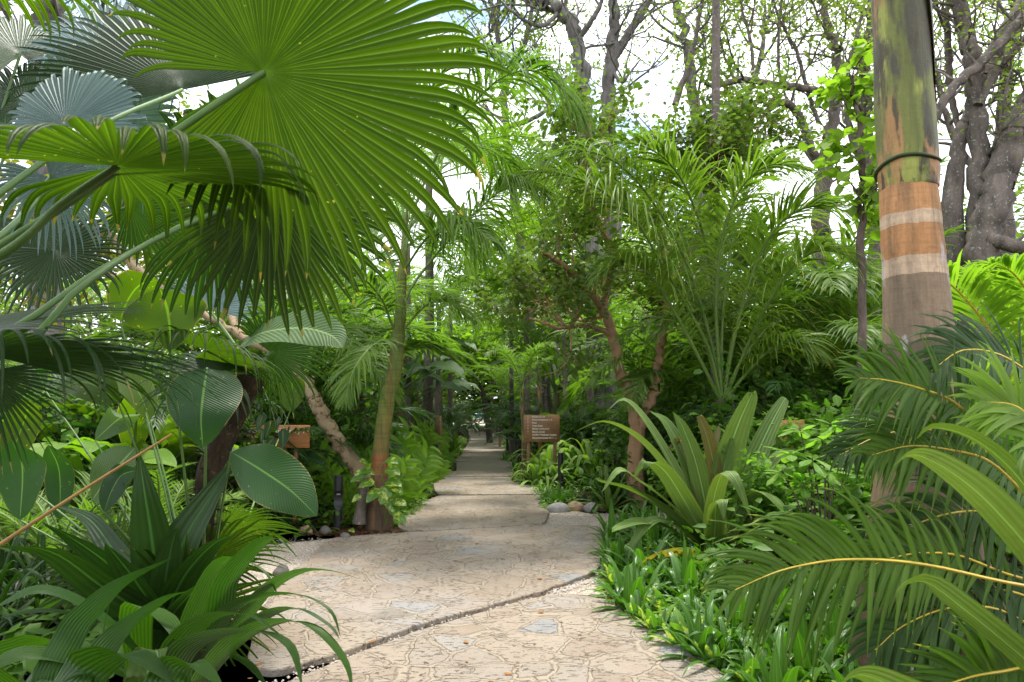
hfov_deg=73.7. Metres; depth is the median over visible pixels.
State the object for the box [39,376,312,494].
feather palm
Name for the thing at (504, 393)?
tall feather palm
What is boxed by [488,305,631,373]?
slender palm
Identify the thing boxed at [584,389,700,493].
leafy shrub
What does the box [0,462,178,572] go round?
feather palm
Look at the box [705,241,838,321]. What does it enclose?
tall feather palm
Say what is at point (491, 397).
tall feather palm
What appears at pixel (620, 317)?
slender palm
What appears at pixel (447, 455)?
ginger plant
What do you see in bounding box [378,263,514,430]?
tall feather palm
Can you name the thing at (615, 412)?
feather palm
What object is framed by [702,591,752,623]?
spider lily
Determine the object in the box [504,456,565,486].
palm grass
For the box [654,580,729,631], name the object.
spider lily
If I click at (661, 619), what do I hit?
spider lily
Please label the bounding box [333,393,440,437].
feather palm
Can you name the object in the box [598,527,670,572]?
dracaena
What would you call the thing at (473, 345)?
banana plant
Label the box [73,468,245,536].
feather palm
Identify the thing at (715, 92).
tall palm
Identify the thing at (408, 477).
ginger plant
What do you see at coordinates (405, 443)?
ginger plant
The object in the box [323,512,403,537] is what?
mulch bed
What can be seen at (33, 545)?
strap plant
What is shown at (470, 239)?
ringed palm
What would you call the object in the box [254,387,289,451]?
hanging vine
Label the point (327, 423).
leaning tree
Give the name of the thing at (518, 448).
bollard light
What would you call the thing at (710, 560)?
spider lily
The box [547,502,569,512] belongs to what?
edging stone
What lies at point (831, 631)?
dracaena
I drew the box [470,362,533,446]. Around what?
slender palm
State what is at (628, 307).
tall feather palm
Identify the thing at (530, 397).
feather palm
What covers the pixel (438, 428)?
notice board
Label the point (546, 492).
spider lily
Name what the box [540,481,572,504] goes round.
dracaena
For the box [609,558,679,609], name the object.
spider lily
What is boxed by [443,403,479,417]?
feather palm
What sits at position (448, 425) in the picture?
pygmy date palm
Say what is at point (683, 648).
spider lily
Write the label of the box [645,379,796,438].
feather palm
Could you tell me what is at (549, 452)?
palm grass
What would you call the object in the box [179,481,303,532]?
strap plant
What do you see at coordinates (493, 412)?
feather palm
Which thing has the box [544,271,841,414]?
feather palm
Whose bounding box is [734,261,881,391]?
leafy bush
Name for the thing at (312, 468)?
ginger plant
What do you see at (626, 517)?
spider lily
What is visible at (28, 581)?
strap plant
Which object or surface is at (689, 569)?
dracaena
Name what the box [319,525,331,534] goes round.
edging stone
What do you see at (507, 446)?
bollard light
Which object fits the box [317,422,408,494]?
ginger plant
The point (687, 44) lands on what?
airy tree
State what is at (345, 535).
edging stone
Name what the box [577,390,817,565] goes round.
crinum
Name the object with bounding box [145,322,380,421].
feather palm
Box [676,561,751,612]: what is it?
spider lily
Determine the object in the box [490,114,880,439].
feather palm
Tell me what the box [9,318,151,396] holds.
leafy shrub
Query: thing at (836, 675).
dracaena
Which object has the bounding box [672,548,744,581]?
spider lily
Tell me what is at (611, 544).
pothos clump
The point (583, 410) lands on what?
heliconia
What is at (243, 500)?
leafy shrub
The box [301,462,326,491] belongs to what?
ginger plant
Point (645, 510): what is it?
dracaena
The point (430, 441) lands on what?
ginger plant
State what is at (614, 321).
tall feather palm
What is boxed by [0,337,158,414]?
feather palm
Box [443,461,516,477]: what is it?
stone path
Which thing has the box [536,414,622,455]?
pygmy date palm
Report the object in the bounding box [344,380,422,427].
feather palm
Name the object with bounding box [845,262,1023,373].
leafy bush
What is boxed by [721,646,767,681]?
pothos clump
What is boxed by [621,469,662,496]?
palm grass
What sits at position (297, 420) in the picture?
leafy shrub
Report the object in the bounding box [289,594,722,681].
stone path
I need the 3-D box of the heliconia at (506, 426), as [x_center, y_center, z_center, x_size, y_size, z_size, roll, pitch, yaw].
[0.055,3.294,23.789,1.631,1.172,1.578,4,-7,-35]
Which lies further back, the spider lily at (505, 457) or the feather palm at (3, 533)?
the spider lily at (505, 457)
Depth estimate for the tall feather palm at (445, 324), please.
34.82 m
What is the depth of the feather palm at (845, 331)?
9.92 m
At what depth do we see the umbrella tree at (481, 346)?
28.99 m
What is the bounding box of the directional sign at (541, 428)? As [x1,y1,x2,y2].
[524,415,559,481]
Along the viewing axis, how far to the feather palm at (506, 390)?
33.73 m
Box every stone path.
[248,524,604,676]
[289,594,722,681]
[398,495,548,531]
[430,477,545,495]
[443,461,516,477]
[454,441,507,462]
[468,432,508,440]
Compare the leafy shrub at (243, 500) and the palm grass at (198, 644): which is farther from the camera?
the leafy shrub at (243, 500)
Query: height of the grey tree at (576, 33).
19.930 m
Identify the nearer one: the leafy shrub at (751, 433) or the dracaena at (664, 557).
the dracaena at (664, 557)
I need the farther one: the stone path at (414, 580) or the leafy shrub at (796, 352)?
the leafy shrub at (796, 352)
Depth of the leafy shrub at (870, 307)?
11.37 m
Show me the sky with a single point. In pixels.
(659, 93)
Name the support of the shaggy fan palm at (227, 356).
on the gravel path at (238, 672)
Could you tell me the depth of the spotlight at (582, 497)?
10.52 m
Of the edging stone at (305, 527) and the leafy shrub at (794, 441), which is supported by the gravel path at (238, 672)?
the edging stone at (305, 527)
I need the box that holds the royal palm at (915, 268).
[849,0,1005,674]
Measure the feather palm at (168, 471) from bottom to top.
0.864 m
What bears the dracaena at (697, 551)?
on the ground at (840, 670)
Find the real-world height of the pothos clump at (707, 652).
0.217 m
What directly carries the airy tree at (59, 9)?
on the ground at (840, 670)
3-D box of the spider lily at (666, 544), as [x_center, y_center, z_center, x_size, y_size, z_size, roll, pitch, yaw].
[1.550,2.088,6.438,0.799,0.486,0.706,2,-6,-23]
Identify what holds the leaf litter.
on the gravel path at (238, 672)
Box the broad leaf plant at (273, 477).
[0,270,346,559]
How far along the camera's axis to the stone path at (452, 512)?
9.75 m
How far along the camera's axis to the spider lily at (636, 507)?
9.24 m
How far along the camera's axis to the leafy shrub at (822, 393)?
9.37 m
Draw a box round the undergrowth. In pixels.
[0,407,1022,681]
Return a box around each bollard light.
[333,475,342,531]
[506,436,508,452]
[517,440,520,465]
[558,453,563,488]
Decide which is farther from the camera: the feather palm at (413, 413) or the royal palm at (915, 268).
the feather palm at (413, 413)
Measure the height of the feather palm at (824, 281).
5.317 m
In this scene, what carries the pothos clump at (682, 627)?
on the ground at (840, 670)
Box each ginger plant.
[300,426,371,511]
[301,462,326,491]
[311,461,358,519]
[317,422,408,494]
[329,426,372,457]
[356,453,426,509]
[390,416,441,454]
[390,428,415,457]
[391,415,416,456]
[396,445,443,505]
[402,446,443,493]
[408,414,449,456]
[415,414,452,448]
[420,444,453,482]
[431,437,458,463]
[443,431,460,456]
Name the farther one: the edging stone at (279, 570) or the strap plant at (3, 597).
the edging stone at (279, 570)
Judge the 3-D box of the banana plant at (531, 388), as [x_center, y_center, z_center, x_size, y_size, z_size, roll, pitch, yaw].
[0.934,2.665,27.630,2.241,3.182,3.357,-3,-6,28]
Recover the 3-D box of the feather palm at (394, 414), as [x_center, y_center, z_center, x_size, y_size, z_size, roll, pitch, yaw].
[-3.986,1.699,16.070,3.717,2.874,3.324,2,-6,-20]
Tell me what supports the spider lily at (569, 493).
on the ground at (840, 670)
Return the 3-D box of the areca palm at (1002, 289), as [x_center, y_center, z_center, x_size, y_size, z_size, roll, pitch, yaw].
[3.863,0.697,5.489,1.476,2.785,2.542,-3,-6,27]
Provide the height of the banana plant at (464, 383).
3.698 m
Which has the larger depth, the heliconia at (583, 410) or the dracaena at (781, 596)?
the heliconia at (583, 410)
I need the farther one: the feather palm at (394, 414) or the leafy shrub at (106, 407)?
the feather palm at (394, 414)
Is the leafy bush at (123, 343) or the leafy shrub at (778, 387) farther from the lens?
the leafy bush at (123, 343)
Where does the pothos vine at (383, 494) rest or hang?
attached to the ringed palm at (470, 239)
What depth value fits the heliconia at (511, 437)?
20.75 m
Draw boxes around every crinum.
[1,453,235,681]
[566,464,649,516]
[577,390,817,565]
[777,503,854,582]
[842,423,1023,681]
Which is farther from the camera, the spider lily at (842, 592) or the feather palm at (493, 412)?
the feather palm at (493, 412)
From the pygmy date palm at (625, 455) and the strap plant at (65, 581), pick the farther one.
the pygmy date palm at (625, 455)
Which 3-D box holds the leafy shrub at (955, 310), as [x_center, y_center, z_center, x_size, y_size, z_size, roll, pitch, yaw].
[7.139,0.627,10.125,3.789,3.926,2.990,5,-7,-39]
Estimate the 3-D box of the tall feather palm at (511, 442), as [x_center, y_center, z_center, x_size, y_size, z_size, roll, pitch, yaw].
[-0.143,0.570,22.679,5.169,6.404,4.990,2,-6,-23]
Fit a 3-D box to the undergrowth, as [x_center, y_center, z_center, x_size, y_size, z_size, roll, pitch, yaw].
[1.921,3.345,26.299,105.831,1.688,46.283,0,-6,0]
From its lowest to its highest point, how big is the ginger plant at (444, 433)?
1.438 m
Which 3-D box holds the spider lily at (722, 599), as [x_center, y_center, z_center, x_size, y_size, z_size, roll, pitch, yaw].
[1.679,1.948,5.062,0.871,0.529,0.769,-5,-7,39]
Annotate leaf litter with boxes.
[303,512,723,674]
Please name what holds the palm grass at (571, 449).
on the ground at (840, 670)
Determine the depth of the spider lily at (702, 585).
5.20 m
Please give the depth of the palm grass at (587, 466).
13.56 m
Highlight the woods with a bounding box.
[0,94,1023,425]
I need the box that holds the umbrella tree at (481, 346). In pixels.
[442,313,519,442]
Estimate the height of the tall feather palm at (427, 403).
10.963 m
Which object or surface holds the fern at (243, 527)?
on the ground at (840, 670)
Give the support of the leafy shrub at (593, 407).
on the ground at (840, 670)
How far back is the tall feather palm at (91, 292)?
18.86 m
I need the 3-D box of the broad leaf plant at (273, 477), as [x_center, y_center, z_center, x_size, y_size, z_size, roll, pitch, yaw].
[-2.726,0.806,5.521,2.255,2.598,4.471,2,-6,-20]
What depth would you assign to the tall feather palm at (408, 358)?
18.29 m
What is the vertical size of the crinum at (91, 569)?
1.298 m
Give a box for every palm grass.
[0,536,364,681]
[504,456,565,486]
[507,442,582,487]
[509,448,542,472]
[515,457,579,485]
[530,459,583,486]
[531,438,620,486]
[549,438,622,486]
[563,452,622,488]
[566,472,647,512]
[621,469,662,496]
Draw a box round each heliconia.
[0,409,156,540]
[30,438,190,528]
[32,398,237,538]
[134,429,248,527]
[225,421,323,525]
[392,415,421,437]
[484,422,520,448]
[495,426,530,443]
[530,403,623,447]
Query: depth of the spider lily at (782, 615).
4.62 m
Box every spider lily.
[494,451,512,460]
[503,458,521,470]
[532,481,545,492]
[534,483,561,500]
[537,489,553,503]
[561,483,586,503]
[580,566,625,598]
[582,478,603,502]
[583,533,617,556]
[584,533,628,560]
[587,522,627,541]
[588,551,626,580]
[599,505,638,524]
[600,587,669,624]
[604,510,667,543]
[604,545,675,587]
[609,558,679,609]
[617,530,648,551]
[620,499,651,516]
[620,603,687,641]
[625,527,682,552]
[643,613,702,660]
[645,534,681,567]
[646,565,681,601]
[647,550,700,594]
[653,540,730,571]
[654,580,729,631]
[663,525,693,547]
[665,574,721,612]
[669,600,793,668]
[671,623,743,678]
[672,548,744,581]
[672,571,722,613]
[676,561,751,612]
[699,578,762,625]
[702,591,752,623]
[703,618,829,680]
[711,640,793,681]
[720,603,811,632]
[752,610,786,645]
[773,585,855,631]
[775,621,843,662]
[790,561,856,609]
[839,587,858,621]
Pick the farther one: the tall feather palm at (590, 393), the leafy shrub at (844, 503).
the tall feather palm at (590, 393)
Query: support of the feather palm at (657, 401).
on the ground at (840, 670)
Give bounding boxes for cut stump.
[352,476,368,524]
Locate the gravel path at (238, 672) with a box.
[0,504,834,681]
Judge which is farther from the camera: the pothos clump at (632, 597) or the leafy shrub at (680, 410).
the leafy shrub at (680, 410)
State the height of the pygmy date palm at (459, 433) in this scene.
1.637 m
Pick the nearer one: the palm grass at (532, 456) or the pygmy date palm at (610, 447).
the pygmy date palm at (610, 447)
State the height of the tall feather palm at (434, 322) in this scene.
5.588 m
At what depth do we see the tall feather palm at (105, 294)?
19.14 m
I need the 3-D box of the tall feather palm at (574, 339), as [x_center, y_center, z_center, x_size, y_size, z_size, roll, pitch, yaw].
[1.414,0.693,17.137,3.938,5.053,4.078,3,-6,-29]
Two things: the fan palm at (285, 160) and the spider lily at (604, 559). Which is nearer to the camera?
the fan palm at (285, 160)
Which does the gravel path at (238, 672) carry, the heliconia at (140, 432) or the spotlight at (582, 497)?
the heliconia at (140, 432)
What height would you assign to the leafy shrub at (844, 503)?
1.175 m
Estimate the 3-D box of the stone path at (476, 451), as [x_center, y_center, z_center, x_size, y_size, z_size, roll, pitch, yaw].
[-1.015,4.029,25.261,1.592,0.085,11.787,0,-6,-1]
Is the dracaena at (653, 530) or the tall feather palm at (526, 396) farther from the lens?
the tall feather palm at (526, 396)
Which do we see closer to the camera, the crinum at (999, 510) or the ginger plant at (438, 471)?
the crinum at (999, 510)
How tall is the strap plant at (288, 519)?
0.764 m
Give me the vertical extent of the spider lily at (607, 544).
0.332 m
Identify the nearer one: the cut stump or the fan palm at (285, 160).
the fan palm at (285, 160)
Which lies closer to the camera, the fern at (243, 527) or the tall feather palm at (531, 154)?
the fern at (243, 527)
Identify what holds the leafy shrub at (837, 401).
on the ground at (840, 670)
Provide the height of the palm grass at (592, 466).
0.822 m
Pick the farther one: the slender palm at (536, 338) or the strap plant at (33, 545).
the slender palm at (536, 338)
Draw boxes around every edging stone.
[272,563,288,575]
[298,525,312,534]
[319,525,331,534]
[340,532,350,537]
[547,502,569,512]
[567,501,583,510]
[583,502,598,511]
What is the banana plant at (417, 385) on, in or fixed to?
on the ground at (840, 670)
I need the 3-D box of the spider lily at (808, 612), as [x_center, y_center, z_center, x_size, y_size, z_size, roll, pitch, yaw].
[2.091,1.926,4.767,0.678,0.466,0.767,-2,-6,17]
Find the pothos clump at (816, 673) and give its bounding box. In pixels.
[771,657,823,681]
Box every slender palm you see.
[461,341,563,478]
[468,303,617,456]
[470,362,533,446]
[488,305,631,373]
[612,294,673,451]
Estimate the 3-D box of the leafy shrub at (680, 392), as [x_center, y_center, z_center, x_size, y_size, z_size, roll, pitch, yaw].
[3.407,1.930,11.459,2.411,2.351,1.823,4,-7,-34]
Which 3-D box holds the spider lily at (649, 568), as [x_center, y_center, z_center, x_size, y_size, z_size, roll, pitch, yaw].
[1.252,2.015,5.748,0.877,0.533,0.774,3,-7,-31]
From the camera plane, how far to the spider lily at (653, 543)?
7.04 m
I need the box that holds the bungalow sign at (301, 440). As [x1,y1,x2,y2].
[249,425,309,527]
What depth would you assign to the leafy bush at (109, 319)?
16.92 m
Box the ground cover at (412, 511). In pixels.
[302,436,844,681]
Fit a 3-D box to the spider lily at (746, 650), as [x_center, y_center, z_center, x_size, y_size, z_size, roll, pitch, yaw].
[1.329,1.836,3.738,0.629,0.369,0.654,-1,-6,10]
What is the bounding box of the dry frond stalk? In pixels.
[0,433,171,546]
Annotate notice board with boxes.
[435,415,441,457]
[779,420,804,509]
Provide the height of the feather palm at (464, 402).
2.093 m
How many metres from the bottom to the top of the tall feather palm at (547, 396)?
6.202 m
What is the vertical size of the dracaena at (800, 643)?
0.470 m
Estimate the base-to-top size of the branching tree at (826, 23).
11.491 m
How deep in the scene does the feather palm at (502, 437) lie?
32.63 m
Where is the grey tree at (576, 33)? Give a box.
[455,0,706,419]
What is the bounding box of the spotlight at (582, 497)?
[577,494,586,501]
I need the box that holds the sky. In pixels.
[0,0,1023,402]
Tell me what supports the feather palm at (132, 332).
on the ground at (840, 670)
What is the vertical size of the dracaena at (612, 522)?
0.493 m
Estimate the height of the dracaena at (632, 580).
0.469 m
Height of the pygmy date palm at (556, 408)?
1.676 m
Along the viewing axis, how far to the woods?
42.87 m
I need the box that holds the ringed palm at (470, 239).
[298,21,595,531]
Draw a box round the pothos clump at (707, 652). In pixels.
[689,639,741,668]
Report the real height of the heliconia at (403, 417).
1.377 m
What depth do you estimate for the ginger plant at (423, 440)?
14.04 m
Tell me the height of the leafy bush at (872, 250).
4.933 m
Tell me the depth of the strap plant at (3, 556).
5.26 m
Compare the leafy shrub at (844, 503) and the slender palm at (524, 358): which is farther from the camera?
the slender palm at (524, 358)
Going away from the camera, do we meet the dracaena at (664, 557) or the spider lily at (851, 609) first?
the spider lily at (851, 609)
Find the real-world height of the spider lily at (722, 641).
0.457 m
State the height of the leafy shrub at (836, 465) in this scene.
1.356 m
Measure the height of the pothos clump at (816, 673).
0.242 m
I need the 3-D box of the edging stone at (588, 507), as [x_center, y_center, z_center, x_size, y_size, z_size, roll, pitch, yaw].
[1.177,2.520,10.289,0.255,0.176,0.158,-1,-6,14]
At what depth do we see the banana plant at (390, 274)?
16.77 m
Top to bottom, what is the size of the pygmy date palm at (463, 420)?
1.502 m
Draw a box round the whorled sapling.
[763,417,853,570]
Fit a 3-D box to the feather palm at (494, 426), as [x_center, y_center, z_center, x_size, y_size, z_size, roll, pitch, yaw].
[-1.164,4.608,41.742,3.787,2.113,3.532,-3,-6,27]
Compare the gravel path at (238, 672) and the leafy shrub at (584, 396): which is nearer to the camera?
the gravel path at (238, 672)
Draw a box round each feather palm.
[0,269,111,336]
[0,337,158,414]
[0,373,122,525]
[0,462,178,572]
[0,462,195,535]
[0,481,113,545]
[1,389,196,445]
[5,329,218,404]
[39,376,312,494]
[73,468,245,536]
[75,275,202,375]
[83,230,406,436]
[112,341,251,406]
[130,245,465,415]
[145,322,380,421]
[145,420,362,507]
[182,290,483,415]
[254,386,434,502]
[323,384,413,422]
[325,232,435,332]
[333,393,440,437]
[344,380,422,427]
[358,177,530,437]
[371,267,504,431]
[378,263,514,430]
[390,308,460,417]
[391,97,566,431]
[413,315,479,339]
[413,405,471,428]
[421,397,486,429]
[434,242,621,446]
[439,106,675,448]
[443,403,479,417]
[444,258,580,454]
[454,249,627,448]
[460,315,549,437]
[463,379,492,430]
[466,403,531,429]
[467,394,576,430]
[467,399,506,432]
[467,403,507,439]
[476,380,532,409]
[480,175,701,447]
[480,260,641,428]
[484,399,616,467]
[486,304,584,358]
[489,302,585,408]
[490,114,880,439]
[501,365,584,419]
[514,377,580,405]
[543,266,774,489]
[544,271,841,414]
[552,310,634,353]
[577,289,681,380]
[586,379,679,475]
[612,155,949,393]
[612,204,881,409]
[622,384,699,419]
[637,320,789,396]
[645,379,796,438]
[669,224,974,413]
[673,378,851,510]
[686,340,875,412]
[702,382,855,488]
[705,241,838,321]
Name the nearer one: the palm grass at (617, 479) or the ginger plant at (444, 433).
the palm grass at (617, 479)
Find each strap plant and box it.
[0,500,128,632]
[0,503,128,609]
[0,512,73,609]
[0,521,62,637]
[0,530,81,625]
[38,514,168,626]
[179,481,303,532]
[250,502,332,536]
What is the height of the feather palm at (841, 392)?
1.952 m
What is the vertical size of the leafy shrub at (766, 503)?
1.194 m
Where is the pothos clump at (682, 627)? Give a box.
[640,607,703,645]
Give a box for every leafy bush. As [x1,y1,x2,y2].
[0,261,115,382]
[6,294,186,362]
[118,334,202,379]
[402,374,446,407]
[550,338,619,414]
[683,255,792,395]
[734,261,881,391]
[798,239,881,350]
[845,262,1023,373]
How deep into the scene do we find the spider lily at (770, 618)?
4.48 m
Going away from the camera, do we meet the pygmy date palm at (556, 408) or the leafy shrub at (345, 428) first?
the leafy shrub at (345, 428)
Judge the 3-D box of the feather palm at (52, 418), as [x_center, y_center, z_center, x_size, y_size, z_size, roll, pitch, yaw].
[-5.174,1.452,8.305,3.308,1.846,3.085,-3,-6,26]
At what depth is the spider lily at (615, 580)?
5.57 m
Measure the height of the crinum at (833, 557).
0.741 m
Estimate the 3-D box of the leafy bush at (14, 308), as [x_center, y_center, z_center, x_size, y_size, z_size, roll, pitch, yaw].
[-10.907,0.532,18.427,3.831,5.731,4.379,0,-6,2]
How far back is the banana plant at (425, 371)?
17.83 m
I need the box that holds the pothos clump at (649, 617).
[631,603,676,632]
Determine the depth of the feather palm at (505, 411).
22.30 m
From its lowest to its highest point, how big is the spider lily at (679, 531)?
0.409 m
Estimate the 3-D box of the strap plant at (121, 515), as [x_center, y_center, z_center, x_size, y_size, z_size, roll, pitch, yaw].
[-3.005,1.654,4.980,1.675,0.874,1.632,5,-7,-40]
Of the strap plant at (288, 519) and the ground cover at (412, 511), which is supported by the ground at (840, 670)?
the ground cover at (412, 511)
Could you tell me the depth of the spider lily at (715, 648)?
4.01 m
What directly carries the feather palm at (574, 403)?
on the ground at (840, 670)
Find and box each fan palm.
[0,0,193,328]
[0,0,515,473]
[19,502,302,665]
[129,275,332,563]
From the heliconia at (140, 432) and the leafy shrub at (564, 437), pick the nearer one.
the heliconia at (140, 432)
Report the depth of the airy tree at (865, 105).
16.49 m
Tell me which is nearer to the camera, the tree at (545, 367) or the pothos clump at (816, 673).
the pothos clump at (816, 673)
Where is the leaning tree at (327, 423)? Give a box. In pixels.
[0,94,370,490]
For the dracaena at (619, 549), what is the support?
on the ground at (840, 670)
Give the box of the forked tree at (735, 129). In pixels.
[459,40,841,507]
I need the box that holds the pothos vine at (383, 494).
[348,456,406,531]
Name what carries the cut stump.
on the mulch bed
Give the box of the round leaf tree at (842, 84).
[798,27,879,407]
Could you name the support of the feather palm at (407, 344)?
on the ground at (840, 670)
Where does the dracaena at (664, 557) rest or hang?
on the ground at (840, 670)
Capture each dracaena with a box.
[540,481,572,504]
[583,498,630,537]
[592,548,666,610]
[596,531,642,570]
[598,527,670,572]
[611,504,687,548]
[629,501,666,516]
[645,554,671,583]
[650,505,677,538]
[653,533,718,611]
[656,597,730,658]
[688,589,788,637]
[691,533,735,565]
[725,625,824,681]
[742,575,830,629]
[753,612,859,681]
[785,585,851,659]
[820,640,874,681]
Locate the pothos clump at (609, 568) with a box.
[593,563,631,591]
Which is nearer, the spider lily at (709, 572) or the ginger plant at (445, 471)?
the spider lily at (709, 572)
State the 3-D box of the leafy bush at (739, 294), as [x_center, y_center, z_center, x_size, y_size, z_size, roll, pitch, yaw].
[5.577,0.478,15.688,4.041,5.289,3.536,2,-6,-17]
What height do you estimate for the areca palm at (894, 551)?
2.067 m
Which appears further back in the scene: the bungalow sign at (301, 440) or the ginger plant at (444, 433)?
the ginger plant at (444, 433)
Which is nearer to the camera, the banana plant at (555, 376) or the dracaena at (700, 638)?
the dracaena at (700, 638)
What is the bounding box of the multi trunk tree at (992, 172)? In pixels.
[831,0,1023,384]
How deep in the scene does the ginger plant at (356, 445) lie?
11.20 m
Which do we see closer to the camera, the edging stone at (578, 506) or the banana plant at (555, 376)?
the edging stone at (578, 506)
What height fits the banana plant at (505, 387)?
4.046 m
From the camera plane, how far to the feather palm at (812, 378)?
10.53 m
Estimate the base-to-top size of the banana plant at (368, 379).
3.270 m
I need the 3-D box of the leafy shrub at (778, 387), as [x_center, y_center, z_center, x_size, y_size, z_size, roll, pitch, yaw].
[3.865,1.519,9.355,3.445,1.922,3.213,3,-6,-26]
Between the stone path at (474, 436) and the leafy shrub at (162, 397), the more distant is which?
the stone path at (474, 436)
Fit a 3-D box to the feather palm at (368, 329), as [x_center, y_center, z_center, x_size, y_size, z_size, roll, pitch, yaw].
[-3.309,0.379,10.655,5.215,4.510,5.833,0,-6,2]
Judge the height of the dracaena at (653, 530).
0.593 m
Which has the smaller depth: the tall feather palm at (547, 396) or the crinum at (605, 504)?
the crinum at (605, 504)
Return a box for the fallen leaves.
[248,463,696,681]
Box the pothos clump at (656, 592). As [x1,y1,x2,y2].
[646,584,696,623]
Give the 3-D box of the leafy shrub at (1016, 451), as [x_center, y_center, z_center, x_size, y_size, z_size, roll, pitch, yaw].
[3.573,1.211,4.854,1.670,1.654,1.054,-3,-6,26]
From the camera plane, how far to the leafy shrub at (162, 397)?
8.54 m
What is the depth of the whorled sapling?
5.36 m
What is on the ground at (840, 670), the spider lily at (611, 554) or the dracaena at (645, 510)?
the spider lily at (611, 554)
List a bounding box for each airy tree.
[0,0,208,339]
[426,0,672,411]
[574,0,862,283]
[727,0,985,314]
[861,0,1023,361]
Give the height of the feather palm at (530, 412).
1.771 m
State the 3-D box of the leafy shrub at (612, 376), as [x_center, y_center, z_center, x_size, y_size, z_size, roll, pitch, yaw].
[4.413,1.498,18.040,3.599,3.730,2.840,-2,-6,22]
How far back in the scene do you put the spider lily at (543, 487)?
12.25 m
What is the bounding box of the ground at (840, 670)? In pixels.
[52,426,1023,681]
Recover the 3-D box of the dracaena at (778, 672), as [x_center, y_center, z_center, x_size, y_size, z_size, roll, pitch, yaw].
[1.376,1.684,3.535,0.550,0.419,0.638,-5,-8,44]
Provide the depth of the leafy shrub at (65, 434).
7.17 m
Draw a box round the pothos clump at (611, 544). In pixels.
[595,536,621,553]
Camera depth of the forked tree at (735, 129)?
10.46 m
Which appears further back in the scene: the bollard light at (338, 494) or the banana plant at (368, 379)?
the banana plant at (368, 379)
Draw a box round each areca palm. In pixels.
[697,298,1023,681]
[948,249,1023,447]
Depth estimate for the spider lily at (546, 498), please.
11.08 m
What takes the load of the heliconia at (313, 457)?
on the ground at (840, 670)
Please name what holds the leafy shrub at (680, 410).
on the ground at (840, 670)
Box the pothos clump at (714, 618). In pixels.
[690,606,719,626]
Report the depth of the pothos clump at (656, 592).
5.02 m
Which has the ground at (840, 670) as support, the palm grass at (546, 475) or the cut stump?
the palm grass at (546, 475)
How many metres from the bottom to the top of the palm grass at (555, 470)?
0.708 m
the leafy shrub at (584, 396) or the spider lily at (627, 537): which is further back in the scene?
the leafy shrub at (584, 396)
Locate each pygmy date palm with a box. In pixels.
[421,412,479,446]
[433,409,484,436]
[455,410,481,434]
[517,404,597,439]
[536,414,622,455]
[573,422,644,466]
[589,419,667,464]
[616,413,695,466]
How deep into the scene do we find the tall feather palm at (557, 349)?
27.06 m
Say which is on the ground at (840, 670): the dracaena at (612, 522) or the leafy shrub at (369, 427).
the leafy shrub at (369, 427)
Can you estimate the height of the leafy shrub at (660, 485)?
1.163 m
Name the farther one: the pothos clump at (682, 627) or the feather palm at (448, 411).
the feather palm at (448, 411)
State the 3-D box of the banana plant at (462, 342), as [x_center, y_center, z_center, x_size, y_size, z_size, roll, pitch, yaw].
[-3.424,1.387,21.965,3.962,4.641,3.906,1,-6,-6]
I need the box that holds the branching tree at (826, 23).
[645,0,938,348]
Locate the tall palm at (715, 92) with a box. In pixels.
[710,0,720,414]
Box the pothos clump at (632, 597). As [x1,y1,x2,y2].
[619,593,657,619]
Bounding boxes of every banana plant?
[219,289,373,339]
[241,319,387,391]
[252,271,431,409]
[338,290,448,445]
[347,322,477,442]
[363,349,443,418]
[372,317,467,361]
[402,356,468,436]
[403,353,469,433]
[420,353,479,396]
[423,325,491,425]
[481,372,530,395]
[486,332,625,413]
[503,368,533,400]
[515,365,586,412]
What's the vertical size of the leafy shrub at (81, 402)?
2.190 m
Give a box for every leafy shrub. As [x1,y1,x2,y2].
[0,379,113,577]
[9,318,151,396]
[44,394,196,527]
[48,370,158,507]
[102,361,283,514]
[179,422,276,545]
[243,398,340,513]
[264,381,376,422]
[274,383,377,498]
[329,399,409,448]
[542,422,574,465]
[560,397,627,465]
[568,367,627,419]
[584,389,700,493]
[610,360,696,411]
[644,401,710,497]
[644,440,704,497]
[657,385,759,466]
[678,355,831,450]
[689,412,762,533]
[702,348,832,414]
[709,302,869,428]
[724,444,823,556]
[744,406,863,557]
[752,386,866,523]
[753,390,852,519]
[760,291,882,390]
[775,351,880,425]
[777,362,880,495]
[809,463,872,576]
[817,451,870,523]
[953,309,1023,386]
[966,425,1023,586]
[967,359,1022,572]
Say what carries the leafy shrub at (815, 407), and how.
on the ground at (840, 670)
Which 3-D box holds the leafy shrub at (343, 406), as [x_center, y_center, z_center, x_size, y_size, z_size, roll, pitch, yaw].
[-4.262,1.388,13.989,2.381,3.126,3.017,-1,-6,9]
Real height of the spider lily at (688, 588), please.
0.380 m
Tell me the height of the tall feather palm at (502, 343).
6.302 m
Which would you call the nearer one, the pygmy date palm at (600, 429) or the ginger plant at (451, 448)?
the pygmy date palm at (600, 429)
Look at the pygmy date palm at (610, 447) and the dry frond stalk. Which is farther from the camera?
the pygmy date palm at (610, 447)

